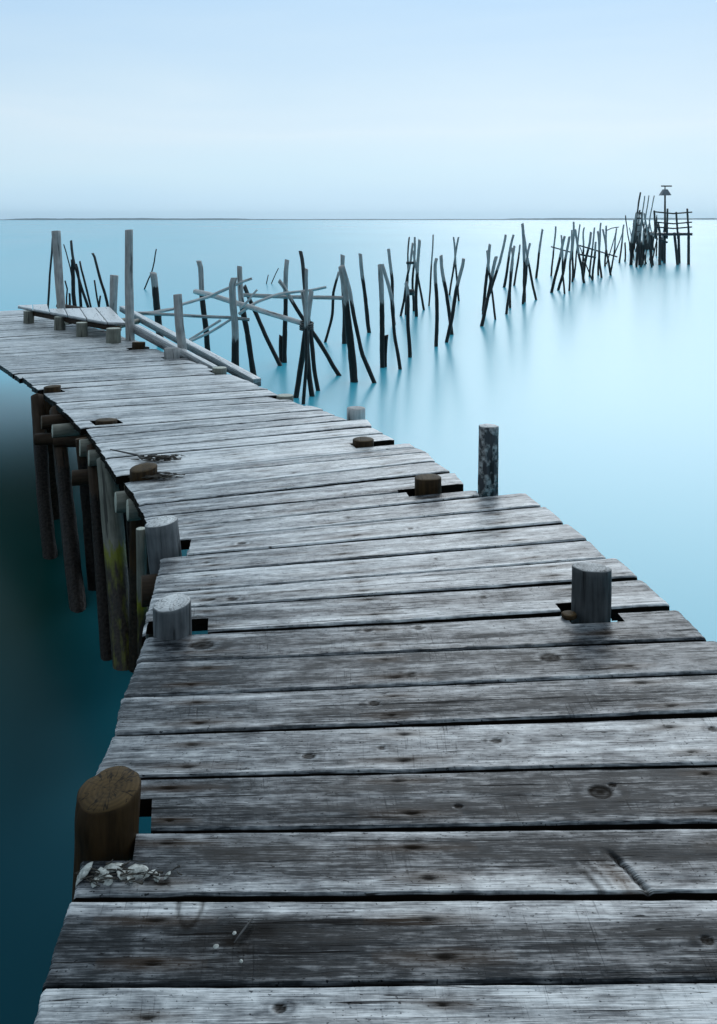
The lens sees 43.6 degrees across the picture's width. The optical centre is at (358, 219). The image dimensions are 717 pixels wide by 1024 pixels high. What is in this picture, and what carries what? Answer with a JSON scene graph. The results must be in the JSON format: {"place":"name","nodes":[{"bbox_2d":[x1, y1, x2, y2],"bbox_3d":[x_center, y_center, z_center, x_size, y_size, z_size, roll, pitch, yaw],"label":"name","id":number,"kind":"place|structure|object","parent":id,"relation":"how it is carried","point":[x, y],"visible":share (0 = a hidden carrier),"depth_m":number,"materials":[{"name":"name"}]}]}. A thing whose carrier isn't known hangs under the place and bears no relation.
{"place":"outdoors","nodes":[
{"label":"outdoors","id":0,"kind":"place"},
{"bbox_2d":[1,218,257,219],"bbox_3d":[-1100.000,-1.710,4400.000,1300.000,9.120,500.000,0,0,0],"label":"hills","id":1,"kind":"structure","parent":0,"point":[130,219],"depth_m":4191.08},
{"bbox_2d":[0,220,716,1023],"bbox_3d":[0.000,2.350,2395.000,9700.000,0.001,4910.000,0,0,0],"label":"water","id":2,"kind":"structure","parent":0,"point":[596,400],"depth_m":11.88,"materials":[{"name":"liquid"}]},
{"bbox_2d":[47,240,52,308],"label":"wooden stake","id":3,"kind":"object","parent":2,"relation":"in","point":[49,282],"visible":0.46,"depth_m":23.49,"materials":[{"name":"grey wood"}]},
{"bbox_2d":[51,231,64,309],"bbox_3d":[-3.921,1.503,11.899,0.301,2.706,0.116,0,0,0],"label":"mooring post","id":4,"kind":"object","parent":2,"relation":"in","point":[58,265],"visible":0.4,"depth_m":11.85,"materials":[{"name":"grey wood"}]},
{"bbox_2d":[71,259,76,305],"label":"wooden stake","id":5,"kind":"object","parent":2,"relation":"in","point":[73,296],"visible":0.62,"depth_m":23.46,"materials":[{"name":"grey wood"}]},
{"bbox_2d":[75,264,82,306],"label":"wooden stake","id":6,"kind":"object","parent":2,"relation":"in","point":[80,297],"visible":0.62,"depth_m":23.48,"materials":[{"name":"brown wood"}]},
{"bbox_2d":[70,240,89,307],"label":"wooden stake","id":7,"kind":"object","parent":2,"relation":"in","point":[78,277],"visible":0.66,"depth_m":23.47,"materials":[{"name":"brown wood"}]},
{"bbox_2d":[79,261,91,307],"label":"wooden stake","id":8,"kind":"object","parent":2,"relation":"in","point":[86,289],"visible":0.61,"depth_m":23.47,"materials":[{"name":"brown wood"}]},
{"bbox_2d":[91,253,108,306],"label":"wooden stake","id":9,"kind":"object","parent":2,"relation":"in","point":[101,282],"visible":0.69,"depth_m":23.46,"materials":[{"name":"brown wood"}]},
{"bbox_2d":[109,275,117,312],"bbox_3d":[-3.283,1.797,11.951,0.156,2.114,0.109,0,0,0],"label":"mooring post","id":10,"kind":"object","parent":2,"relation":"in","point":[113,292],"visible":0.25,"depth_m":11.91,"materials":[{"name":"grey wood"}]},
{"bbox_2d":[125,229,134,340],"bbox_3d":[-2.532,1.484,9.980,0.141,2.740,0.105,0,0,0],"label":"mooring post","id":11,"kind":"object","parent":2,"relation":"in","point":[129,312],"visible":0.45,"depth_m":9.94,"materials":[{"name":"grey wood"}]},
{"bbox_2d":[150,272,163,337],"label":"wooden stake","id":12,"kind":"object","parent":2,"relation":"in","point":[155,291],"visible":0.5,"depth_m":16.73,"materials":[{"name":"grey wood"}]},
{"bbox_2d":[173,294,186,349],"bbox_3d":[-1.676,1.802,8.950,0.347,2.113,0.092,0,0,0],"label":"mooring post","id":13,"kind":"object","parent":2,"relation":"in","point":[179,322],"visible":0.3,"depth_m":8.91,"materials":[{"name":"grey wood"}]},
{"bbox_2d":[196,260,209,350],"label":"wooden stake","id":14,"kind":"object","parent":2,"relation":"in","point":[203,305],"visible":0.55,"depth_m":14.35,"materials":[{"name":"grey wood"}]},
{"bbox_2d":[141,277,251,312],"bbox_3d":[-2.418,1.104,13.036,1.699,0.512,0.429,0,0,-17],"label":"rail branch","id":15,"kind":"object","parent":14,"relation":"attached to","point":[204,297],"visible":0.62,"depth_m":13.13,"materials":[{"name":"grey wood"}]},
{"bbox_2d":[189,319,220,339],"bbox_3d":[-2.278,1.646,13.309,0.485,0.326,0.050,0,0,-1],"label":"rail branch","id":16,"kind":"object","parent":14,"relation":"attached to","point":[207,328],"visible":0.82,"depth_m":13.29,"materials":[{"name":"grey wood"}]},
{"bbox_2d":[190,319,230,341],"bbox_3d":[-2.154,1.621,13.103,0.619,0.358,0.048,0,0,0],"label":"rail branch","id":17,"kind":"object","parent":14,"relation":"attached to","point":[211,331],"visible":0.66,"depth_m":13.09,"materials":[{"name":"grey wood"}]},
{"bbox_2d":[229,277,238,365],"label":"wooden stake","id":18,"kind":"object","parent":2,"relation":"in","point":[234,324],"visible":0.57,"depth_m":12.88,"materials":[{"name":"grey wood"}]},
{"bbox_2d":[138,312,249,320],"bbox_3d":[-2.396,1.373,12.778,1.686,0.216,0.324,0,0,-25],"label":"rail pole","id":19,"kind":"object","parent":18,"relation":"attached to","point":[193,315],"visible":0.74,"depth_m":12.87,"materials":[{"name":"grey wood"}]},
{"bbox_2d":[193,289,303,324],"bbox_3d":[-1.702,1.263,13.077,0.146,0.323,2.877,0,0,-39],"label":"rail pole","id":20,"kind":"object","parent":18,"relation":"attached to","point":[255,309],"visible":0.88,"depth_m":12.79,"materials":[{"name":"grey wood"}]},
{"bbox_2d":[238,286,325,314],"bbox_3d":[-1.106,1.181,13.002,1.286,0.432,0.055,0,0,0],"label":"rail branch","id":21,"kind":"object","parent":18,"relation":"attached to","point":[242,311],"visible":0.91,"depth_m":12.98,"materials":[{"name":"grey wood"}]},
{"bbox_2d":[237,266,256,375],"bbox_3d":[-1.643,1.751,13.398,0.350,2.112,0.116,0,0,0],"label":"wooden stake","id":22,"kind":"object","parent":2,"relation":"in","point":[247,331],"visible":0.69,"depth_m":13.37,"materials":[{"name":"grey wood"}]},
{"bbox_2d":[243,284,281,365],"bbox_3d":[-1.447,1.932,14.395,0.818,1.769,0.099,0,0,0],"label":"wooden stake","id":23,"kind":"object","parent":2,"relation":"in","point":[268,341],"visible":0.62,"depth_m":14.36,"materials":[{"name":"brown wood"}]},
{"bbox_2d":[279,335,281,361],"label":"wooden stake","id":24,"kind":"object","parent":2,"relation":"in","point":[280,347],"visible":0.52,"depth_m":14.72,"materials":[{"name":"brown wood"}]},
{"bbox_2d":[282,259,288,362],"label":"wooden stake","id":25,"kind":"object","parent":2,"relation":"in","point":[285,313],"visible":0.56,"depth_m":14.66,"materials":[{"name":"grey wood"}]},
{"bbox_2d":[294,289,313,397],"bbox_3d":[-0.749,1.884,11.798,0.315,1.926,0.118,0,0,0],"label":"wooden stake","id":26,"kind":"object","parent":2,"relation":"in","point":[300,364],"visible":0.52,"depth_m":11.78,"materials":[{"name":"grey wood"}]},
{"bbox_2d":[301,268,307,404],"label":"wooden stake","id":27,"kind":"object","parent":2,"relation":"in","point":[306,339],"visible":0.73,"depth_m":11.39,"materials":[{"name":"grey wood"}]},
{"bbox_2d":[301,290,314,396],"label":"wooden stake","id":28,"kind":"object","parent":2,"relation":"in","point":[310,384],"visible":0.38,"depth_m":11.88,"materials":[{"name":"grey wood"}]},
{"bbox_2d":[299,321,313,330],"bbox_3d":[-0.682,1.403,11.750,0.196,0.124,0.360,0,0,0],"label":"rope lashing","id":29,"kind":"object","parent":28,"relation":"attached to","point":[310,326],"visible":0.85,"depth_m":11.64,"materials":[{"name":"black fabric"}]},
{"bbox_2d":[299,251,319,390],"bbox_3d":[-0.645,1.547,12.302,0.355,2.230,0.078,0,0,0],"label":"wooden stake","id":30,"kind":"object","parent":2,"relation":"in","point":[313,362],"visible":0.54,"depth_m":12.27,"materials":[{"name":"brown wood"}]},
{"bbox_2d":[278,279,341,375],"bbox_3d":[-0.594,1.859,13.462,1.232,1.922,0.088,0,0,0],"label":"wooden stake","id":31,"kind":"object","parent":2,"relation":"in","point":[315,336],"visible":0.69,"depth_m":13.44,"materials":[{"name":"grey wood"}]},
{"bbox_2d":[243,293,342,299],"bbox_3d":[-0.912,1.189,13.731,1.776,0.126,0.634,0,0,17],"label":"rail pole","id":32,"kind":"object","parent":31,"relation":"attached to","point":[297,296],"visible":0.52,"depth_m":13.77,"materials":[{"name":"grey wood"}]},
{"bbox_2d":[324,272,338,342],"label":"wooden stake","id":33,"kind":"object","parent":2,"relation":"in","point":[332,311],"visible":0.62,"depth_m":17.09,"materials":[{"name":"grey wood"}]},
{"bbox_2d":[340,254,346,343],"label":"wooden stake","id":34,"kind":"object","parent":2,"relation":"in","point":[342,259],"visible":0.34,"depth_m":16.90,"materials":[{"name":"grey wood"}]},
{"bbox_2d":[338,265,357,382],"bbox_3d":[-0.111,1.736,12.944,0.362,2.150,0.138,0,0,0],"label":"wooden stake","id":35,"kind":"object","parent":2,"relation":"in","point":[350,348],"visible":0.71,"depth_m":12.91,"materials":[{"name":"grey wood"}]},
{"bbox_2d":[0,310,716,1023],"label":"boardwalk","id":36,"kind":"structure","parent":2,"relation":"in","point":[398,738],"depth_m":2.35,"materials":[{"name":"grey wood"}]},
{"bbox_2d":[18,304,139,343],"bbox_3d":[-3.416,1.351,11.231,0.940,0.406,3.334,0,0,-40],"label":"landing stage","id":37,"kind":"object","parent":36,"relation":"attached to","point":[110,321],"visible":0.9,"depth_m":10.84,"materials":[{"name":"grey wood"}]},
{"bbox_2d":[119,306,260,385],"bbox_3d":[-1.976,1.296,9.746,0.075,0.346,4.338,0,0,-30],"label":"gangplank","id":38,"kind":"object","parent":37,"relation":"on","point":[233,369],"visible":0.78,"depth_m":9.00,"materials":[{"name":"grey wood"}]},
{"bbox_2d":[76,861,92,885],"bbox_3d":[-0.567,1.345,1.848,0.044,0.010,0.063,-41,-3,4],"label":"shell","id":39,"kind":"object","parent":36,"relation":"on","point":[84,871],"visible":1,"depth_m":1.83},
{"bbox_2d":[95,867,108,878],"bbox_3d":[-0.529,1.346,1.840,0.039,0.007,0.028,0,36,37],"label":"shell","id":40,"kind":"object","parent":36,"relation":"on","point":[102,871],"visible":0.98,"depth_m":1.84},
{"bbox_2d":[102,875,112,885],"bbox_3d":[-0.513,1.346,1.827,0.030,0.006,0.022,0,31,30],"label":"shell","id":41,"kind":"object","parent":36,"relation":"on","point":[108,882],"visible":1,"depth_m":1.82},
{"bbox_2d":[104,862,123,872],"bbox_3d":[-0.509,1.345,1.864,0.050,0.008,0.036,0,-10,-24],"label":"shell","id":42,"kind":"object","parent":36,"relation":"on","point":[111,866],"visible":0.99,"depth_m":1.86},
{"bbox_2d":[117,868,126,879],"bbox_3d":[-0.486,1.345,1.845,0.026,0.006,0.036,29,-2,-5],"label":"shell","id":43,"kind":"object","parent":36,"relation":"on","point":[121,877],"visible":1,"depth_m":1.84},
{"bbox_2d":[110,449,142,459],"bbox_3d":[-1.312,1.339,5.114,0.314,0.012,0.042,0,0,42],"label":"stick","id":44,"kind":"object","parent":36,"relation":"on","point":[137,455],"visible":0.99,"depth_m":5.12,"materials":[{"name":"grey wood"}]},
{"bbox_2d":[74,859,181,886],"bbox_3d":[-0.472,1.340,1.842,0.226,0.015,0.085,0,0,0],"label":"seaweed clump","id":45,"kind":"object","parent":36,"relation":"on","point":[90,880],"visible":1,"depth_m":1.83,"materials":[{"name":"plant"}]},
{"bbox_2d":[125,864,146,879],"bbox_3d":[-0.459,1.345,1.848,0.045,0.008,0.035,0,23,-13],"label":"shell","id":46,"kind":"object","parent":36,"relation":"on","point":[138,868],"visible":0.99,"depth_m":1.85},
{"bbox_2d":[128,472,184,479],"bbox_3d":[-1.056,1.334,4.665,0.292,0.026,0.125,0,0,0],"label":"seaweed clump","id":47,"kind":"object","parent":36,"relation":"on","point":[158,475],"visible":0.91,"depth_m":4.65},
{"bbox_2d":[131,454,183,461],"bbox_3d":[-1.118,1.334,5.009,0.305,0.030,0.141,0,0,0],"label":"seaweed clump","id":48,"kind":"object","parent":36,"relation":"on","point":[149,458],"visible":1,"depth_m":5.00,"materials":[{"name":"plant"}]},
{"bbox_2d":[134,324,216,368],"bbox_3d":[-1.900,1.311,9.118,0.050,0.282,2.062,0,0,-34],"label":"gangplank","id":49,"kind":"object","parent":36,"relation":"on","point":[157,340],"visible":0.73,"depth_m":9.23,"materials":[{"name":"grey wood"}]},
{"bbox_2d":[234,917,253,942],"bbox_3d":[-0.217,1.344,1.695,0.005,0.004,0.066,0,0,26],"label":"splinter","id":50,"kind":"object","parent":36,"relation":"on","point":[244,929],"visible":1,"depth_m":1.69,"materials":[{"name":"grey wood"}]},
{"bbox_2d":[561,610,576,619],"bbox_3d":[0.714,1.344,3.040,0.052,0.014,0.051,0,0,0],"label":"wood chip","id":51,"kind":"object","parent":36,"relation":"on","point":[568,615],"visible":1,"depth_m":3.03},
{"bbox_2d":[342,265,376,382],"bbox_3d":[0.090,1.733,12.867,0.666,2.154,0.086,0,0,0],"label":"wooden stake","id":52,"kind":"object","parent":2,"relation":"in","point":[364,359],"visible":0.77,"depth_m":12.85,"materials":[{"name":"grey wood"}]},
{"bbox_2d":[358,253,370,332],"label":"wooden stake","id":53,"kind":"object","parent":2,"relation":"in","point":[367,319],"visible":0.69,"depth_m":18.53,"materials":[{"name":"grey wood"}]},
{"bbox_2d":[378,264,384,367],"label":"wooden stake","id":54,"kind":"object","parent":2,"relation":"in","point":[382,318],"visible":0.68,"depth_m":14.18,"materials":[{"name":"grey wood"}]},
{"bbox_2d":[385,335,387,366],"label":"wooden stake","id":55,"kind":"object","parent":2,"relation":"in","point":[386,341],"visible":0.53,"depth_m":14.25,"materials":[{"name":"brown wood"}]},
{"bbox_2d":[381,264,401,369],"bbox_3d":[0.555,1.751,14.051,0.406,2.112,0.093,0,0,0],"label":"wooden stake","id":56,"kind":"object","parent":2,"relation":"in","point":[392,315],"visible":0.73,"depth_m":14.03,"materials":[{"name":"grey wood"}]},
{"bbox_2d":[387,249,395,324],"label":"wooden stake","id":57,"kind":"object","parent":2,"relation":"in","point":[390,268],"visible":0.47,"depth_m":19.99,"materials":[{"name":"grey wood"}]},
{"bbox_2d":[400,243,413,315],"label":"wooden stake","id":58,"kind":"object","parent":2,"relation":"in","point":[406,280],"visible":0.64,"depth_m":21.75,"materials":[{"name":"grey wood"}]},
{"bbox_2d":[405,237,409,314],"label":"wooden stake","id":59,"kind":"object","parent":2,"relation":"in","point":[407,266],"visible":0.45,"depth_m":22.03,"materials":[{"name":"brown wood"}]},
{"bbox_2d":[404,282,411,357],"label":"wooden stake","id":60,"kind":"object","parent":2,"relation":"in","point":[408,321],"visible":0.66,"depth_m":15.23,"materials":[{"name":"grey wood"}]},
{"bbox_2d":[411,237,415,310],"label":"wooden stake","id":61,"kind":"object","parent":2,"relation":"in","point":[412,278],"visible":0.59,"depth_m":22.87,"materials":[{"name":"grey wood"}]},
{"bbox_2d":[414,239,420,316],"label":"wooden stake","id":62,"kind":"object","parent":2,"relation":"in","point":[416,281],"visible":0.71,"depth_m":21.60,"materials":[{"name":"grey wood"}]},
{"bbox_2d":[413,251,424,309],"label":"wooden stake","id":63,"kind":"object","parent":2,"relation":"in","point":[421,296],"visible":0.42,"depth_m":23.16,"materials":[{"name":"grey wood"}]},
{"bbox_2d":[428,235,433,305],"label":"wooden stake","id":64,"kind":"object","parent":2,"relation":"in","point":[431,270],"visible":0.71,"depth_m":24.29,"materials":[{"name":"grey wood"}]},
{"bbox_2d":[433,258,438,346],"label":"wooden stake","id":65,"kind":"object","parent":2,"relation":"in","point":[436,305],"visible":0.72,"depth_m":16.53,"materials":[{"name":"grey wood"}]},
{"bbox_2d":[439,255,453,334],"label":"wooden stake","id":66,"kind":"object","parent":2,"relation":"in","point":[445,288],"visible":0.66,"depth_m":18.24,"materials":[{"name":"grey wood"}]},
{"bbox_2d":[449,237,458,294],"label":"wooden stake","id":67,"kind":"object","parent":2,"relation":"in","point":[453,268],"visible":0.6,"depth_m":27.73,"materials":[{"name":"grey wood"}]},
{"bbox_2d":[445,258,464,342],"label":"wooden stake","id":68,"kind":"object","parent":2,"relation":"in","point":[454,302],"visible":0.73,"depth_m":17.09,"materials":[{"name":"grey wood"}]},
{"bbox_2d":[453,237,459,300],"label":"wooden stake","id":69,"kind":"object","parent":2,"relation":"in","point":[455,262],"visible":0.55,"depth_m":25.72,"materials":[{"name":"grey wood"}]},
{"bbox_2d":[482,244,490,309],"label":"wooden stake","id":70,"kind":"object","parent":2,"relation":"in","point":[486,279],"visible":0.53,"depth_m":23.01,"materials":[{"name":"grey wood"}]},
{"bbox_2d":[478,424,498,497],"bbox_3d":[0.675,2.006,4.600,0.127,1.896,0.111,0,0,0],"label":"mooring post","id":71,"kind":"object","parent":2,"relation":"in","point":[488,456],"visible":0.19,"depth_m":4.56,"materials":[{"name":"grey wood"}]},
{"bbox_2d":[480,256,497,325],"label":"wooden stake","id":72,"kind":"object","parent":2,"relation":"in","point":[488,291],"visible":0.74,"depth_m":19.67,"materials":[{"name":"grey wood"}]},
{"bbox_2d":[486,250,495,319],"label":"wooden stake","id":73,"kind":"object","parent":2,"relation":"in","point":[492,295],"visible":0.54,"depth_m":20.97,"materials":[{"name":"grey wood"}]},
{"bbox_2d":[482,234,506,313],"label":"wooden stake","id":74,"kind":"object","parent":2,"relation":"in","point":[500,260],"visible":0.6,"depth_m":22.14,"materials":[{"name":"grey wood"}]},
{"bbox_2d":[503,234,514,286],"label":"wooden stake","id":75,"kind":"object","parent":2,"relation":"in","point":[507,265],"visible":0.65,"depth_m":30.89,"materials":[{"name":"grey wood"}]},
{"bbox_2d":[505,246,515,313],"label":"wooden stake","id":76,"kind":"object","parent":2,"relation":"in","point":[510,281],"visible":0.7,"depth_m":22.14,"materials":[{"name":"grey wood"}]},
{"bbox_2d":[513,244,520,285],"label":"wooden stake","id":77,"kind":"object","parent":2,"relation":"in","point":[515,276],"visible":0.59,"depth_m":31.74,"materials":[{"name":"grey wood"}]},
{"bbox_2d":[521,223,525,301],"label":"wooden stake","id":78,"kind":"object","parent":2,"relation":"in","point":[523,244],"visible":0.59,"depth_m":25.32,"materials":[{"name":"grey wood"}]},
{"bbox_2d":[522,243,530,303],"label":"wooden stake","id":79,"kind":"object","parent":2,"relation":"in","point":[525,278],"visible":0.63,"depth_m":24.79,"materials":[{"name":"grey wood"}]},
{"bbox_2d":[525,238,536,299],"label":"wooden stake","id":80,"kind":"object","parent":2,"relation":"in","point":[532,283],"visible":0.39,"depth_m":26.09,"materials":[{"name":"grey wood"}]},
{"bbox_2d":[535,229,542,277],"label":"wooden stake","id":81,"kind":"object","parent":2,"relation":"in","point":[538,258],"visible":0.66,"depth_m":35.57,"materials":[{"name":"grey wood"}]},
{"bbox_2d":[550,226,556,275],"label":"wooden stake","id":82,"kind":"object","parent":2,"relation":"in","point":[553,251],"visible":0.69,"depth_m":37.06,"materials":[{"name":"grey wood"}]},
{"bbox_2d":[550,236,565,292],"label":"wooden stake","id":83,"kind":"object","parent":2,"relation":"in","point":[556,270],"visible":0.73,"depth_m":28.63,"materials":[{"name":"grey wood"}]},
{"bbox_2d":[561,235,565,293],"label":"wooden stake","id":84,"kind":"object","parent":2,"relation":"in","point":[562,266],"visible":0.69,"depth_m":28.18,"materials":[{"name":"grey wood"}]},
{"bbox_2d":[557,236,570,289],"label":"wooden stake","id":85,"kind":"object","parent":2,"relation":"in","point":[564,262],"visible":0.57,"depth_m":29.58,"materials":[{"name":"grey wood"}]},
{"bbox_2d":[568,230,572,290],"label":"wooden stake","id":86,"kind":"object","parent":2,"relation":"in","point":[570,257],"visible":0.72,"depth_m":29.35,"materials":[{"name":"grey wood"}]},
{"bbox_2d":[571,222,574,281],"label":"wooden stake","id":87,"kind":"object","parent":2,"relation":"in","point":[572,260],"visible":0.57,"depth_m":33.54,"materials":[{"name":"grey wood"}]},
{"bbox_2d":[574,224,580,277],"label":"wooden stake","id":88,"kind":"object","parent":2,"relation":"in","point":[576,252],"visible":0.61,"depth_m":35.95,"materials":[{"name":"grey wood"}]},
{"bbox_2d":[574,229,584,282],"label":"wooden stake","id":89,"kind":"object","parent":2,"relation":"in","point":[579,258],"visible":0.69,"depth_m":32.91,"materials":[{"name":"grey wood"}]},
{"bbox_2d":[583,232,591,277],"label":"wooden stake","id":90,"kind":"object","parent":2,"relation":"in","point":[587,251],"visible":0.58,"depth_m":35.56,"materials":[{"name":"grey wood"}]},
{"bbox_2d":[588,227,594,276],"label":"wooden stake","id":91,"kind":"object","parent":2,"relation":"in","point":[591,251],"visible":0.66,"depth_m":36.69,"materials":[{"name":"grey wood"}]},
{"bbox_2d":[591,242,596,279],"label":"wooden stake","id":92,"kind":"object","parent":2,"relation":"in","point":[593,266],"visible":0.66,"depth_m":34.88,"materials":[{"name":"grey wood"}]},
{"bbox_2d":[597,223,601,274],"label":"wooden stake","id":93,"kind":"object","parent":2,"relation":"in","point":[600,245],"visible":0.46,"depth_m":37.48,"materials":[{"name":"grey wood"}]},
{"bbox_2d":[597,231,602,277],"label":"wooden stake","id":94,"kind":"object","parent":2,"relation":"in","point":[599,262],"visible":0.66,"depth_m":35.95,"materials":[{"name":"grey wood"}]},
{"bbox_2d":[602,229,611,274],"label":"wooden stake","id":95,"kind":"object","parent":2,"relation":"in","point":[609,267],"visible":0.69,"depth_m":37.47,"materials":[{"name":"grey wood"}]},
{"bbox_2d":[611,228,616,272],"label":"wooden stake","id":96,"kind":"object","parent":2,"relation":"in","point":[614,249],"visible":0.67,"depth_m":37.87,"materials":[{"name":"grey wood"}]},
{"bbox_2d":[618,224,623,262],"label":"wooden stake","id":97,"kind":"object","parent":2,"relation":"in","point":[621,244],"visible":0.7,"depth_m":48.25,"materials":[{"name":"grey wood"}]},
{"bbox_2d":[631,192,640,264],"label":"tall pole","id":98,"kind":"object","parent":2,"relation":"in","point":[635,227],"visible":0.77,"depth_m":45.97,"materials":[{"name":"grey wood"}]},
{"bbox_2d":[629,212,643,264],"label":"ladder","id":99,"kind":"object","parent":2,"relation":"in","point":[632,239],"visible":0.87,"depth_m":45.96,"materials":[{"name":"grey wood"}]},
{"bbox_2d":[636,233,640,266],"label":"wooden stake","id":100,"kind":"object","parent":2,"relation":"in","point":[637,256],"visible":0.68,"depth_m":43.70,"materials":[{"name":"grey wood"}]},
{"bbox_2d":[642,195,648,249],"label":"tall pole","id":101,"kind":"object","parent":2,"relation":"in","point":[644,223],"visible":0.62,"depth_m":45.98,"materials":[{"name":"grey wood"}]},
{"bbox_2d":[644,195,654,264],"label":"tall pole","id":102,"kind":"object","parent":2,"relation":"in","point":[648,230],"visible":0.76,"depth_m":45.98,"materials":[{"name":"grey wood"}]},
{"bbox_2d":[650,208,692,264],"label":"fishing pier","id":103,"kind":"structure","parent":2,"relation":"in","point":[678,234],"depth_m":46.20,"materials":[{"name":"grey wood"}]},
{"bbox_2d":[659,185,671,231],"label":"lamp post","id":104,"kind":"object","parent":103,"relation":"on","point":[664,191],"visible":0.99,"depth_m":46.45,"materials":[{"name":"grey metal"}]},
{"bbox_2d":[0,0,716,219],"label":"sky","id":105,"kind":"structure","parent":0,"point":[186,109],"materials":[{"name":"blue"}]},
{"bbox_2d":[258,219,499,219],"bbox_3d":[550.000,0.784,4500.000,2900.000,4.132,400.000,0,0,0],"label":"hills","id":106,"kind":"structure","parent":0,"point":[378,219],"depth_m":4351.92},
{"bbox_2d":[500,218,716,219],"bbox_3d":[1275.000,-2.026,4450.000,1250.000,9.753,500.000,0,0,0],"label":"hills","id":107,"kind":"structure","parent":0,"point":[606,219],"depth_m":4291.11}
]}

